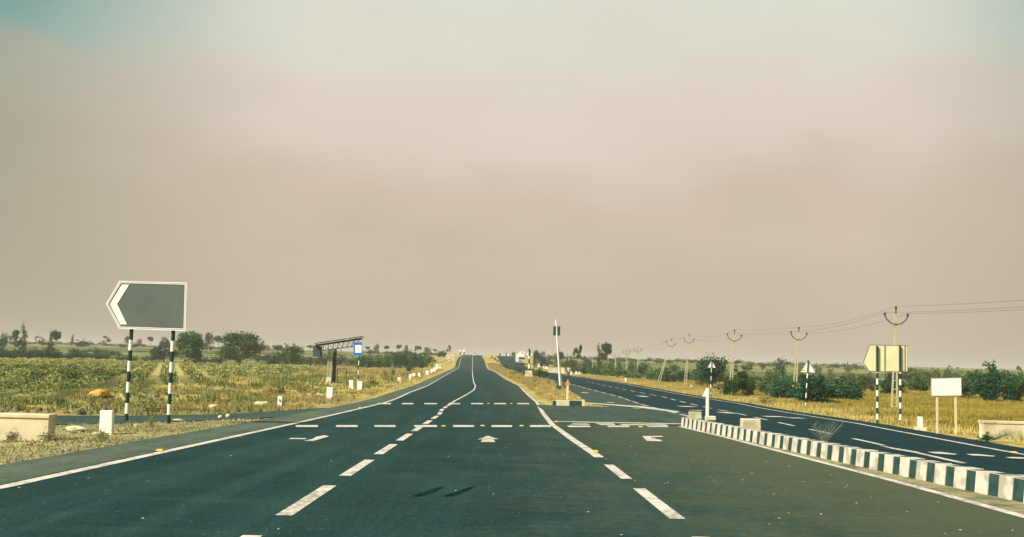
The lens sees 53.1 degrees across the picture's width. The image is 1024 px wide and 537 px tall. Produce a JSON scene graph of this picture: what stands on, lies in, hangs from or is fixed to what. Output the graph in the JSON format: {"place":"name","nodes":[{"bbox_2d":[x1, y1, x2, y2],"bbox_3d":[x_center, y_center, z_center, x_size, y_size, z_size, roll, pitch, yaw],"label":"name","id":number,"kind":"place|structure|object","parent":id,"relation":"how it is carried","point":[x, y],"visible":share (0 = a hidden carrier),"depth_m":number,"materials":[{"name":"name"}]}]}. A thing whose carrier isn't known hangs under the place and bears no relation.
{"place":"outdoors","nodes":[
{"label":"outdoors","id":0,"kind":"place"},
{"bbox_2d":[55,408,324,423],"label":"side road","id":1,"kind":"structure","parent":0,"point":[131,418],"depth_m":28.35,"materials":[{"name":"grey asphalt"}]},
{"bbox_2d":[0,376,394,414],"bbox_3d":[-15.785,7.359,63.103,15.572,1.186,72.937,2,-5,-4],"label":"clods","id":2,"kind":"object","parent":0,"point":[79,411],"visible":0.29,"depth_m":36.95,"materials":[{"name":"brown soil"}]},
{"bbox_2d":[0,367,457,484],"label":"shoulder","id":3,"kind":"object","parent":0,"point":[20,470],"visible":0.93,"depth_m":17.30},
{"bbox_2d":[0,355,1023,536],"bbox_3d":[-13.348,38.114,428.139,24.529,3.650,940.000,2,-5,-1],"label":"road","id":4,"kind":"structure","parent":0,"point":[526,480],"depth_m":11.88,"materials":[{"name":"grey asphalt"}]},
{"bbox_2d":[413,486,474,496],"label":"skid marks","id":5,"kind":"object","parent":4,"relation":"on","point":[452,493],"visible":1,"depth_m":11.30,"materials":[{"name":"rubber"}]},
{"bbox_2d":[290,403,667,441],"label":"crossing markings","id":6,"kind":"object","parent":4,"relation":"on","point":[491,439],"visible":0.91,"depth_m":26.40,"materials":[{"name":"paint"}]},
{"bbox_2d":[0,357,1023,536],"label":"lane markings","id":7,"kind":"object","parent":4,"relation":"on","point":[646,494],"visible":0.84,"depth_m":13.91,"materials":[{"name":"paint"}]},
{"bbox_2d":[552,400,584,405],"bbox_3d":[3.087,6.942,52.642,2.565,0.340,0.927,6,-7,-44],"label":"kerb nose","id":8,"kind":"object","parent":4,"relation":"on","point":[569,402],"visible":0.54,"depth_m":52.17,"materials":[{"name":"white concrete"}]},
{"bbox_2d":[681,426,1022,509],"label":"kerb weeds","id":9,"kind":"object","parent":4,"relation":"on","point":[879,470],"visible":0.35,"depth_m":15.43,"materials":[{"name":"plant"}]},
{"bbox_2d":[681,417,1023,502],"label":"kerb","id":10,"kind":"structure","parent":4,"relation":"on","point":[1009,486],"depth_m":15.58,"materials":[{"name":"white concrete"}]},
{"bbox_2d":[730,437,1023,513],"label":"gravel strip","id":11,"kind":"object","parent":4,"relation":"on","point":[984,498],"visible":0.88,"depth_m":13.16,"materials":[{"name":"beige gravel"}]},
{"bbox_2d":[0,342,1023,464],"bbox_3d":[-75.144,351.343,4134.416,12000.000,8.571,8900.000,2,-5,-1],"label":"ground","id":12,"kind":"structure","parent":0,"point":[150,380],"depth_m":86.64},
{"bbox_2d":[0,332,8,348],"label":"tree","id":13,"kind":"object","parent":12,"relation":"on","point":[3,340],"visible":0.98,"depth_m":325.94,"materials":[{"name":"green plant"}]},
{"bbox_2d":[5,428,22,441],"bbox_3d":[-8.910,2.998,18.311,0.279,0.317,0.266,-2,-6,38],"label":"scrub","id":14,"kind":"object","parent":12,"relation":"on","point":[11,437],"visible":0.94,"depth_m":18.29,"materials":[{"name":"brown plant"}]},
{"bbox_2d":[8,330,21,346],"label":"thin tree","id":15,"kind":"object","parent":12,"relation":"on","point":[14,334],"visible":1,"depth_m":276.42,"materials":[{"name":"green plant"}]},
{"bbox_2d":[19,323,27,351],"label":"slender tree","id":16,"kind":"object","parent":12,"relation":"on","point":[23,344],"visible":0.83,"depth_m":276.74,"materials":[{"name":"green plant"}]},
{"bbox_2d":[0,412,56,441],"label":"parapet","id":17,"kind":"structure","parent":12,"relation":"on","point":[29,426],"depth_m":18.64,"materials":[{"name":"concrete"}]},
{"bbox_2d":[33,347,56,357],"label":"shrub","id":18,"kind":"object","parent":12,"relation":"on","point":[42,354],"visible":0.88,"depth_m":216.31,"materials":[{"name":"green plant"}]},
{"bbox_2d":[37,428,56,440],"bbox_3d":[-8.266,2.971,18.221,0.375,0.343,0.315,2,-5,-10],"label":"scrub","id":19,"kind":"object","parent":12,"relation":"on","point":[43,437],"visible":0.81,"depth_m":18.21,"materials":[{"name":"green plant"}]},
{"bbox_2d":[66,348,82,359],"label":"shrub","id":20,"kind":"object","parent":12,"relation":"on","point":[69,355],"visible":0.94,"depth_m":243.55,"materials":[{"name":"green plant"}]},
{"bbox_2d":[66,425,87,430],"bbox_3d":[-8.981,3.292,21.153,0.474,0.099,0.310,2,-5,-1],"label":"rock","id":21,"kind":"object","parent":12,"relation":"on","point":[75,428],"visible":1,"depth_m":21.04,"materials":[{"name":"stone"}]},
{"bbox_2d":[88,389,109,397],"bbox_3d":[-17.000,5.195,41.874,0.976,0.559,1.379,2,-5,-1],"label":"earth heap","id":22,"kind":"object","parent":12,"relation":"on","point":[100,392],"visible":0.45,"depth_m":41.52,"materials":[{"name":"orange soil"}]},
{"bbox_2d":[91,428,108,441],"bbox_3d":[-7.202,2.923,17.945,0.278,0.294,0.264,1,-5,12],"label":"scrub","id":23,"kind":"object","parent":12,"relation":"on","point":[101,435],"visible":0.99,"depth_m":17.93,"materials":[{"name":"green plant"}]},
{"bbox_2d":[91,351,109,358],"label":"shrub","id":24,"kind":"object","parent":12,"relation":"on","point":[98,356],"visible":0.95,"depth_m":262.57,"materials":[{"name":"green plant"}]},
{"bbox_2d":[99,410,114,434],"bbox_3d":[-8.179,3.133,20.674,0.262,0.533,0.131,0,-5,-1],"label":"guard stone","id":25,"kind":"object","parent":12,"relation":"on","point":[107,419],"visible":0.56,"depth_m":20.62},
{"bbox_2d":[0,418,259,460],"bbox_3d":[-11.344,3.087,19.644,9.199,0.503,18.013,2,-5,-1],"label":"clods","id":26,"kind":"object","parent":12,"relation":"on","point":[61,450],"visible":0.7,"depth_m":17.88,"materials":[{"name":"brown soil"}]},
{"bbox_2d":[0,417,264,464],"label":"verge grass","id":27,"kind":"structure","parent":12,"relation":"on","point":[96,429],"depth_m":18.77,"materials":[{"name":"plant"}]},
{"bbox_2d":[106,281,186,423],"bbox_3d":[-8.935,2.049,24.901,1.967,3.468,0.137,2,-5,-1],"label":"direction sign","id":28,"kind":"object","parent":12,"relation":"on","point":[133,305],"visible":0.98,"depth_m":24.93,"materials":[{"name":"grey metal"}]},
{"bbox_2d":[131,384,161,411],"bbox_3d":[-11.480,4.125,32.275,0.934,1.006,0.896,6,-7,-44],"label":"scrub","id":29,"kind":"object","parent":12,"relation":"on","point":[146,405],"visible":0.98,"depth_m":32.20,"materials":[{"name":"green plant"}]},
{"bbox_2d":[146,342,178,361],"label":"tree","id":30,"kind":"object","parent":12,"relation":"on","point":[159,354],"visible":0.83,"depth_m":251.24,"materials":[{"name":"green plant"}]},
{"bbox_2d":[0,357,336,397],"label":"cotton plants","id":31,"kind":"object","parent":12,"relation":"on","point":[34,370],"visible":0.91,"depth_m":94.17,"materials":[{"name":"green plant"}]},
{"bbox_2d":[5,358,326,388],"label":"cotton bolls","id":32,"kind":"object","parent":31,"relation":"attached to","point":[148,369],"visible":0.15,"depth_m":116.27,"materials":[{"name":"white plant"}]},
{"bbox_2d":[175,329,206,364],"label":"tree","id":33,"kind":"object","parent":12,"relation":"on","point":[193,340],"visible":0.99,"depth_m":189.40,"materials":[{"name":"green plant"}]},
{"bbox_2d":[0,382,384,414],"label":"dry grass","id":34,"kind":"structure","parent":12,"relation":"on","point":[290,406],"depth_m":40.30,"materials":[{"name":"yellow plant"}]},
{"bbox_2d":[204,331,213,349],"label":"tree","id":35,"kind":"object","parent":12,"relation":"on","point":[208,337],"visible":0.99,"depth_m":376.55,"materials":[{"name":"green plant"}]},
{"bbox_2d":[0,368,422,414],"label":"weeds","id":36,"kind":"object","parent":12,"relation":"on","point":[214,397],"visible":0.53,"depth_m":45.18,"materials":[{"name":"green plant"}]},
{"bbox_2d":[215,328,265,364],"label":"tree","id":37,"kind":"object","parent":12,"relation":"on","point":[231,350],"visible":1,"depth_m":186.29,"materials":[{"name":"green plant"}]},
{"bbox_2d":[261,381,277,396],"bbox_3d":[-13.552,6.707,57.185,1.047,1.110,1.152,2,-5,0],"label":"scrub","id":38,"kind":"object","parent":12,"relation":"on","point":[267,389],"visible":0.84,"depth_m":57.09,"materials":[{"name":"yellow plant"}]},
{"bbox_2d":[262,356,279,364],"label":"shrub","id":39,"kind":"object","parent":12,"relation":"on","point":[270,361],"visible":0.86,"depth_m":212.51,"materials":[{"name":"green plant"}]},
{"bbox_2d":[270,352,283,364],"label":"shrub","id":40,"kind":"object","parent":12,"relation":"on","point":[277,357],"visible":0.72,"depth_m":214.44,"materials":[{"name":"green plant"}]},
{"bbox_2d":[278,343,300,364],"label":"tree","id":41,"kind":"object","parent":12,"relation":"on","point":[292,353],"visible":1,"depth_m":187.73,"materials":[{"name":"green plant"}]},
{"bbox_2d":[304,355,317,364],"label":"shrub","id":42,"kind":"object","parent":12,"relation":"on","point":[310,360],"visible":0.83,"depth_m":243.31,"materials":[{"name":"green plant"}]},
{"bbox_2d":[179,364,445,389],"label":"dry grass","id":43,"kind":"structure","parent":12,"relation":"on","point":[399,371],"depth_m":116.96,"materials":[{"name":"plant"}]},
{"bbox_2d":[313,336,363,385],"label":"bus shelter","id":44,"kind":"object","parent":12,"relation":"on","point":[317,349],"visible":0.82,"depth_m":83.56,"materials":[{"name":"metal"}]},
{"bbox_2d":[353,342,361,384],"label":"bus stop sign","id":45,"kind":"object","parent":12,"relation":"on","point":[357,348],"visible":0.9,"depth_m":78.86,"materials":[{"name":"blue metal"}]},
{"bbox_2d":[353,350,371,367],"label":"shrub","id":46,"kind":"object","parent":12,"relation":"on","point":[361,362],"visible":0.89,"depth_m":196.44,"materials":[{"name":"green plant"}]},
{"bbox_2d":[378,368,389,380],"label":"scrub","id":47,"kind":"object","parent":12,"relation":"on","point":[383,375],"visible":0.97,"depth_m":104.86,"materials":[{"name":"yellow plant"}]},
{"bbox_2d":[380,354,395,367],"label":"shrub","id":48,"kind":"object","parent":12,"relation":"on","point":[386,360],"visible":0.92,"depth_m":211.26,"materials":[{"name":"green plant"}]},
{"bbox_2d":[393,351,409,367],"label":"shrub","id":49,"kind":"object","parent":12,"relation":"on","point":[398,361],"visible":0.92,"depth_m":226.06,"materials":[{"name":"green plant"}]},
{"bbox_2d":[399,349,419,366],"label":"shrub","id":50,"kind":"object","parent":12,"relation":"on","point":[406,357],"visible":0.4,"depth_m":239.89,"materials":[{"name":"green plant"}]},
{"bbox_2d":[532,350,538,368],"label":"tree","id":51,"kind":"object","parent":12,"relation":"on","point":[535,354],"visible":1,"depth_m":298.70,"materials":[{"name":"green plant"}]},
{"bbox_2d":[538,351,546,368],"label":"tree","id":52,"kind":"object","parent":12,"relation":"on","point":[542,360],"visible":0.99,"depth_m":298.40,"materials":[{"name":"green plant"}]},
{"bbox_2d":[553,320,561,387],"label":"signal pole","id":53,"kind":"object","parent":12,"relation":"on","point":[555,333],"visible":0.96,"depth_m":94.96,"materials":[{"name":"metal"}]},
{"bbox_2d":[573,345,581,361],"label":"thin tree","id":54,"kind":"object","parent":12,"relation":"on","point":[577,351],"visible":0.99,"depth_m":259.39,"materials":[{"name":"green plant"}]},
{"bbox_2d":[596,341,602,369],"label":"slender tree","id":55,"kind":"object","parent":12,"relation":"on","point":[598,359],"visible":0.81,"depth_m":229.33,"materials":[{"name":"green plant"}]},
{"bbox_2d":[592,363,609,375],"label":"shrub","id":56,"kind":"object","parent":12,"relation":"on","point":[604,373],"visible":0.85,"depth_m":190.73,"materials":[{"name":"green plant"}]},
{"bbox_2d":[601,342,612,368],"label":"acacia tree","id":57,"kind":"object","parent":12,"relation":"on","point":[606,347],"visible":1,"depth_m":229.18,"materials":[{"name":"green plant"}]},
{"bbox_2d":[610,366,625,376],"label":"shrub","id":58,"kind":"object","parent":12,"relation":"on","point":[618,373],"visible":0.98,"depth_m":177.02,"materials":[{"name":"green plant"}]},
{"bbox_2d":[536,405,717,425],"bbox_3d":[4.731,5.904,41.622,6.705,0.455,21.000,2,-5,-1],"label":"junction","id":59,"kind":"object","parent":12,"relation":"on","point":[586,414],"visible":0.93,"depth_m":40.04,"materials":[{"name":"grey asphalt"}]},
{"bbox_2d":[558,403,680,425],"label":"worn markings","id":60,"kind":"object","parent":59,"relation":"on","point":[611,423],"visible":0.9,"depth_m":32.33,"materials":[{"name":"paint"}]},
{"bbox_2d":[622,367,640,378],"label":"shrub","id":61,"kind":"object","parent":12,"relation":"on","point":[633,373],"visible":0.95,"depth_m":166.96,"materials":[{"name":"green plant"}]},
{"bbox_2d":[652,365,664,380],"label":"shrub","id":62,"kind":"object","parent":12,"relation":"on","point":[656,373],"visible":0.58,"depth_m":154.40,"materials":[{"name":"green plant"}]},
{"bbox_2d":[658,367,673,380],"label":"shrub","id":63,"kind":"object","parent":12,"relation":"on","point":[666,374],"visible":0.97,"depth_m":149.10,"materials":[{"name":"green plant"}]},
{"bbox_2d":[664,361,679,372],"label":"shrub","id":64,"kind":"object","parent":12,"relation":"on","point":[674,368],"visible":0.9,"depth_m":298.72,"materials":[{"name":"green plant"}]},
{"bbox_2d":[676,368,691,381],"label":"shrub","id":65,"kind":"object","parent":12,"relation":"on","point":[681,375],"visible":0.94,"depth_m":145.09,"materials":[{"name":"green plant"}]},
{"bbox_2d":[684,334,693,385],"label":"power pole","id":66,"kind":"object","parent":12,"relation":"on","point":[687,361],"visible":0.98,"depth_m":127.36,"materials":[{"name":"concrete"}]},
{"bbox_2d":[702,388,711,415],"bbox_3d":[7.543,5.241,39.597,0.373,1.265,0.117,2,-5,-1],"label":"marker post","id":67,"kind":"object","parent":12,"relation":"on","point":[707,394],"visible":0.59,"depth_m":39.56,"materials":[{"name":"white concrete"}]},
{"bbox_2d":[689,353,730,386],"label":"tree","id":68,"kind":"object","parent":12,"relation":"on","point":[704,371],"visible":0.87,"depth_m":115.91,"materials":[{"name":"green plant"}]},
{"bbox_2d":[714,375,733,394],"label":"shrub","id":69,"kind":"object","parent":12,"relation":"on","point":[726,390],"visible":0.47,"depth_m":85.16,"materials":[{"name":"green plant"}]},
{"bbox_2d":[727,329,741,392],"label":"power pole","id":70,"kind":"object","parent":12,"relation":"on","point":[733,340],"visible":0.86,"depth_m":90.00,"materials":[{"name":"concrete"}]},
{"bbox_2d":[724,365,758,396],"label":"shrub","id":71,"kind":"object","parent":12,"relation":"on","point":[742,381],"visible":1,"depth_m":84.15,"materials":[{"name":"green plant"}]},
{"bbox_2d":[497,356,1023,475],"bbox_3d":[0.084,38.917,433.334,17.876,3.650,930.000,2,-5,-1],"label":"highway","id":72,"kind":"structure","parent":12,"relation":"on","point":[997,460],"depth_m":32.74,"materials":[{"name":"grey asphalt"}]},
{"bbox_2d":[515,353,523,364],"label":"truck","id":73,"kind":"object","parent":72,"relation":"on","point":[519,358],"visible":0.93,"depth_m":331.39,"materials":[{"name":"white metal"}]},
{"bbox_2d":[553,374,1023,475],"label":"opposite markings","id":74,"kind":"object","parent":72,"relation":"on","point":[851,438],"visible":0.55,"depth_m":27.89,"materials":[{"name":"paint"}]},
{"bbox_2d":[755,370,775,392],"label":"shrub","id":75,"kind":"object","parent":12,"relation":"on","point":[762,385],"visible":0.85,"depth_m":92.75,"materials":[{"name":"green plant"}]},
{"bbox_2d":[759,393,778,403],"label":"scrub","id":76,"kind":"object","parent":12,"relation":"on","point":[766,399],"visible":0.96,"depth_m":66.37,"materials":[{"name":"yellow plant"}]},
{"bbox_2d":[773,358,786,376],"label":"tree","id":77,"kind":"object","parent":12,"relation":"on","point":[779,366],"visible":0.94,"depth_m":189.86,"materials":[{"name":"green plant"}]},
{"bbox_2d":[762,374,799,398],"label":"shrub","id":78,"kind":"object","parent":12,"relation":"on","point":[774,391],"visible":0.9,"depth_m":74.85,"materials":[{"name":"green plant"}]},
{"bbox_2d":[571,374,1023,444],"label":"roadside grass","id":79,"kind":"structure","parent":12,"relation":"on","point":[930,425],"depth_m":55.25,"materials":[{"name":"yellow plant"}]},
{"bbox_2d":[790,327,807,394],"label":"power pole","id":80,"kind":"object","parent":12,"relation":"on","point":[796,360],"visible":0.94,"depth_m":80.08,"materials":[{"name":"concrete"}]},
{"bbox_2d":[800,360,815,404],"bbox_3d":[18.262,7.090,63.144,0.993,2.960,0.097,2,-5,-1],"label":"warning sign","id":81,"kind":"object","parent":12,"relation":"on","point":[807,368],"visible":0.95,"depth_m":63.24,"materials":[{"name":"grey metal"}]},
{"bbox_2d":[793,373,831,402],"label":"shrub","id":82,"kind":"object","parent":12,"relation":"on","point":[819,389],"visible":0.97,"depth_m":69.22,"materials":[{"name":"green plant"}]},
{"bbox_2d":[823,367,835,378],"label":"shrub","id":83,"kind":"object","parent":12,"relation":"on","point":[831,374],"visible":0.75,"depth_m":229.70,"materials":[{"name":"green plant"}]},
{"bbox_2d":[824,372,866,399],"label":"shrub","id":84,"kind":"object","parent":12,"relation":"on","point":[852,391],"visible":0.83,"depth_m":82.41,"materials":[{"name":"green plant"}]},
{"bbox_2d":[837,367,859,384],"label":"shrub","id":85,"kind":"object","parent":12,"relation":"on","point":[846,382],"visible":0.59,"depth_m":151.01,"materials":[{"name":"green plant"}]},
{"bbox_2d":[678,386,1023,431],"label":"field grass","id":86,"kind":"structure","parent":12,"relation":"on","point":[976,408],"depth_m":65.72,"materials":[{"name":"yellow plant"}]},
{"bbox_2d":[851,372,875,390],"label":"shrub","id":87,"kind":"object","parent":12,"relation":"on","point":[868,381],"visible":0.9,"depth_m":121.53,"materials":[{"name":"green plant"}]},
{"bbox_2d":[863,345,907,425],"bbox_3d":[13.858,4.317,37.945,1.683,2.983,0.117,2,-5,-1],"label":"direction sign","id":88,"kind":"object","parent":12,"relation":"on","point":[877,358],"visible":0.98,"depth_m":38.05,"materials":[{"name":"metal"}]},
{"bbox_2d":[879,371,905,393],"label":"shrub","id":89,"kind":"object","parent":12,"relation":"on","point":[886,387],"visible":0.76,"depth_m":105.88,"materials":[{"name":"green plant"}]},
{"bbox_2d":[884,306,908,407],"bbox_3d":[20.674,4.879,55.089,1.390,5.716,0.210,2,-5,-1],"label":"power pole","id":90,"kind":"object","parent":12,"relation":"on","point":[895,340],"visible":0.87,"depth_m":55.04,"materials":[{"name":"concrete"}]},
{"bbox_2d":[890,366,927,382],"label":"shrub","id":91,"kind":"object","parent":12,"relation":"on","point":[907,375],"visible":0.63,"depth_m":237.85,"materials":[{"name":"green plant"}]},
{"bbox_2d":[905,374,930,390],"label":"shrub","id":92,"kind":"object","parent":12,"relation":"on","point":[918,384],"visible":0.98,"depth_m":109.69,"materials":[{"name":"green plant"}]},
{"bbox_2d":[914,417,926,430],"bbox_3d":[13.231,5.039,33.184,0.348,0.472,0.296,2,-5,-1],"label":"kilometre stone","id":93,"kind":"object","parent":12,"relation":"on","point":[920,424],"visible":0.82,"depth_m":33.13,"materials":[{"name":"concrete"}]},
{"bbox_2d":[921,368,946,380],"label":"shrub","id":94,"kind":"object","parent":12,"relation":"on","point":[929,374],"visible":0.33,"depth_m":248.84,"materials":[{"name":"green plant"}]},
{"bbox_2d":[931,378,961,434],"bbox_3d":[13.153,4.171,31.023,0.926,1.747,0.062,2,-5,-1],"label":"notice board","id":95,"kind":"object","parent":12,"relation":"on","point":[945,386],"visible":0.94,"depth_m":31.04,"materials":[{"name":"white metal"}]},
{"bbox_2d":[945,367,965,378],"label":"shrub","id":96,"kind":"object","parent":12,"relation":"on","point":[955,375],"visible":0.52,"depth_m":245.27,"materials":[{"name":"green plant"}]},
{"bbox_2d":[958,369,978,397],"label":"shrub","id":97,"kind":"object","parent":12,"relation":"on","point":[967,391],"visible":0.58,"depth_m":91.62,"materials":[{"name":"green plant"}]},
{"bbox_2d":[975,432,994,441],"bbox_3d":[12.350,4.415,26.745,0.542,0.330,0.522,2,-5,-3],"label":"shrub","id":98,"kind":"object","parent":12,"relation":"on","point":[985,437],"visible":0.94,"depth_m":26.70,"materials":[{"name":"green plant"}]},
{"bbox_2d":[967,361,1017,401],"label":"shrub","id":99,"kind":"object","parent":12,"relation":"on","point":[989,386],"visible":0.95,"depth_m":85.20,"materials":[{"name":"green plant"}]},
{"bbox_2d":[978,420,1023,438],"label":"parapet","id":100,"kind":"structure","parent":12,"relation":"on","point":[992,427],"depth_m":28.75,"materials":[{"name":"concrete"}]},
{"bbox_2d":[1003,366,1023,400],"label":"shrub","id":101,"kind":"object","parent":12,"relation":"on","point":[1019,389],"visible":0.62,"depth_m":87.37,"materials":[{"name":"green plant"}]},
{"bbox_2d":[0,0,1023,369],"label":"sky","id":102,"kind":"structure","parent":0,"point":[478,176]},
{"bbox_2d":[488,363,604,405],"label":"median grass","id":103,"kind":"structure","parent":0,"point":[520,377],"depth_m":109.03,"materials":[{"name":"plant"}]},
{"bbox_2d":[554,382,645,407],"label":"shoulder","id":104,"kind":"object","parent":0,"point":[590,396],"visible":0.74,"depth_m":71.14},
{"bbox_2d":[688,411,701,418],"bbox_3d":[6.814,5.465,38.113,0.454,0.263,0.272,2,-5,-1],"label":"concrete block","id":105,"kind":"object","parent":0,"point":[697,415],"depth_m":37.98,"materials":[{"name":"beige concrete"}]},
{"bbox_2d":[740,418,760,429],"bbox_3d":[6.981,4.560,29.980,0.545,0.320,0.327,2,-5,-1],"label":"concrete block","id":106,"kind":"object","parent":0,"point":[750,423],"depth_m":29.82,"materials":[{"name":"beige concrete"}]},
{"bbox_2d":[810,421,842,441],"bbox_3d":[6.197,3.198,20.113,0.720,0.573,0.413,2,-5,-1],"label":"dry shrub","id":107,"kind":"object","parent":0,"point":[825,438],"visible":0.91,"depth_m":20.11,"materials":[{"name":"grey plant"}]},
{"bbox_2d":[991,428,1022,440],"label":"dry branch","id":108,"kind":"object","parent":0,"point":[1001,436],"visible":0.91,"depth_m":27.17,"materials":[{"name":"beige plant"}]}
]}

